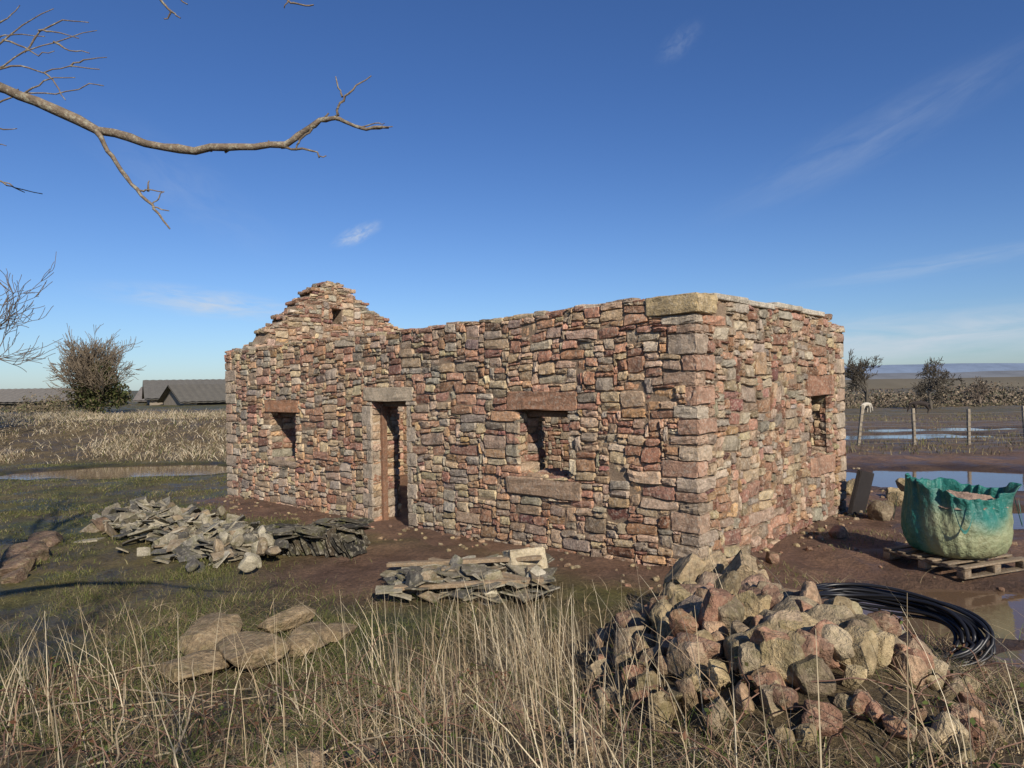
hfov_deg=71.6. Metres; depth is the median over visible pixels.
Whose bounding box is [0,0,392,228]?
overhanging tree
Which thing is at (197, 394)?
farm shed
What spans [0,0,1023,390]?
sky
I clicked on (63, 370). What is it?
bare tree
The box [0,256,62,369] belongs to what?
bare tree
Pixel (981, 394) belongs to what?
bare tree
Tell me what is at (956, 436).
field rushes
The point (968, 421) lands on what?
wire fence
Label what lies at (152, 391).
farm shed
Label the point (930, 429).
puddle water
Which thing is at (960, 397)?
distant woodland
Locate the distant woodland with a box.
[843,379,1023,408]
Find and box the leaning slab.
[847,470,873,513]
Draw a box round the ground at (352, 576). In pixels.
[0,386,1023,767]
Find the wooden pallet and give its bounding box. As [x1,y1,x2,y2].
[883,544,1023,579]
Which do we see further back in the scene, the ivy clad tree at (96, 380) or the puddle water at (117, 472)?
the ivy clad tree at (96, 380)
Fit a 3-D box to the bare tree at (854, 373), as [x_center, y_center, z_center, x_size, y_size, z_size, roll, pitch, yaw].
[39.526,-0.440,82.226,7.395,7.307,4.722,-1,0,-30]
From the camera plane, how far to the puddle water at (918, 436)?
29.80 m
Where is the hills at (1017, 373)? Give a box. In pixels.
[844,370,1023,379]
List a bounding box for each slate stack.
[266,516,373,558]
[375,553,559,605]
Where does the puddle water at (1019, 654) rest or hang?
on the ground at (352, 576)
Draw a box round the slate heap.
[74,496,288,572]
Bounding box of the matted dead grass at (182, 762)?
[0,570,1023,767]
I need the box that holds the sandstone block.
[502,547,547,568]
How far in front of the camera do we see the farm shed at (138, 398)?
72.07 m
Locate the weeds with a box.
[758,500,909,590]
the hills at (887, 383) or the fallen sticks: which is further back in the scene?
the hills at (887, 383)
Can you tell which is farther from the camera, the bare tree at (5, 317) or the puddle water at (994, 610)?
the bare tree at (5, 317)
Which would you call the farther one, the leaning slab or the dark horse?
the dark horse
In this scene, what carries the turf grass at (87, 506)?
on the ground at (352, 576)
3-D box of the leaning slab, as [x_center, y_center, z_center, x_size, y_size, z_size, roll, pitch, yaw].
[5.751,1.790,11.699,0.640,0.795,0.194,-1,0,-42]
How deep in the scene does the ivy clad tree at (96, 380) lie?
39.43 m
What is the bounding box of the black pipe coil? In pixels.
[816,582,995,671]
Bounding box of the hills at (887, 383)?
[844,377,1023,389]
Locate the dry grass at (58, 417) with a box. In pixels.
[0,407,226,464]
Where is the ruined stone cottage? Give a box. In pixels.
[224,281,846,566]
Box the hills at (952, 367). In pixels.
[844,363,1023,372]
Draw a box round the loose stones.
[0,467,1023,767]
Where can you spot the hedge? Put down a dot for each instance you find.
(48, 407)
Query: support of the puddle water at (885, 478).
on the ground at (352, 576)
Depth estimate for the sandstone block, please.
8.17 m
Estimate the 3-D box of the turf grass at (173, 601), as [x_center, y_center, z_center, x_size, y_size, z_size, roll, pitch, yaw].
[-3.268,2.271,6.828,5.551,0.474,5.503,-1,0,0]
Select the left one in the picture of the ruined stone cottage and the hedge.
the hedge
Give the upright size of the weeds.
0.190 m
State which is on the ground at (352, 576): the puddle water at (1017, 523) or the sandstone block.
the puddle water at (1017, 523)
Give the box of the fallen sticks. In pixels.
[0,659,398,767]
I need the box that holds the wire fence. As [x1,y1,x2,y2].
[844,406,1023,444]
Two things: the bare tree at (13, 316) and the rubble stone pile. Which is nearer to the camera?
the rubble stone pile
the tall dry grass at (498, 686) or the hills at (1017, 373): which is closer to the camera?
the tall dry grass at (498, 686)
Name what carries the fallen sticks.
on the ground at (352, 576)
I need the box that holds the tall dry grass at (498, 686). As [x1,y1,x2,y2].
[0,520,1023,767]
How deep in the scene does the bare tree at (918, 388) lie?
83.02 m
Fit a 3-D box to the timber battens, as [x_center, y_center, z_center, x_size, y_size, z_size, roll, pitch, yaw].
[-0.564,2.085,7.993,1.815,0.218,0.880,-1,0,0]
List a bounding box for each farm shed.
[0,388,131,408]
[132,387,146,402]
[142,379,225,404]
[157,384,226,404]
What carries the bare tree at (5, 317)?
on the ground at (352, 576)
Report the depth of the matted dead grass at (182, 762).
4.26 m
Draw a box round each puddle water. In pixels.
[0,465,227,479]
[845,434,988,438]
[846,469,1023,490]
[860,589,1023,639]
[862,428,1022,431]
[992,649,1023,667]
[1012,511,1023,528]
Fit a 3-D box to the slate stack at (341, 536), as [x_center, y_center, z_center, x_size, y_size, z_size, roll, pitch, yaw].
[-2.746,2.202,10.162,1.446,0.492,1.138,-1,0,0]
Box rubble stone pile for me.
[576,549,988,765]
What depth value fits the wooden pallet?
8.07 m
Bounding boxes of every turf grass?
[0,460,306,575]
[0,555,463,742]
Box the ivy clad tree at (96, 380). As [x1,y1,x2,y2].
[43,324,144,413]
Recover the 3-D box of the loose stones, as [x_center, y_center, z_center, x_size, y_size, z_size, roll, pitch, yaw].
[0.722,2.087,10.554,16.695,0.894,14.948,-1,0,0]
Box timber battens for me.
[386,555,543,590]
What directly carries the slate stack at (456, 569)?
on the ground at (352, 576)
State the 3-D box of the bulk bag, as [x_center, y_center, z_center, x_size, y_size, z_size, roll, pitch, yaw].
[5.247,1.533,8.404,1.059,0.908,1.056,-1,0,-25]
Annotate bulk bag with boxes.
[893,473,1021,558]
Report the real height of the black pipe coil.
0.480 m
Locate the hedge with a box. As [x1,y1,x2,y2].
[0,392,86,414]
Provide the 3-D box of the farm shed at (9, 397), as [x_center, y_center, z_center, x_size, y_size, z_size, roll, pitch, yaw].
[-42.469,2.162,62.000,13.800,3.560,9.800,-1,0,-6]
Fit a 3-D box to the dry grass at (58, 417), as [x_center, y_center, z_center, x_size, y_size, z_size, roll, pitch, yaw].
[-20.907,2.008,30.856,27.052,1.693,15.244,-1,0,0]
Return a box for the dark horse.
[907,401,930,413]
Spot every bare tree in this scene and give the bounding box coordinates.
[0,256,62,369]
[0,289,16,329]
[48,343,86,409]
[844,349,882,409]
[899,356,965,408]
[963,376,994,405]
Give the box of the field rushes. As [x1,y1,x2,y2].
[845,412,1023,454]
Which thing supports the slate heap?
on the ground at (352, 576)

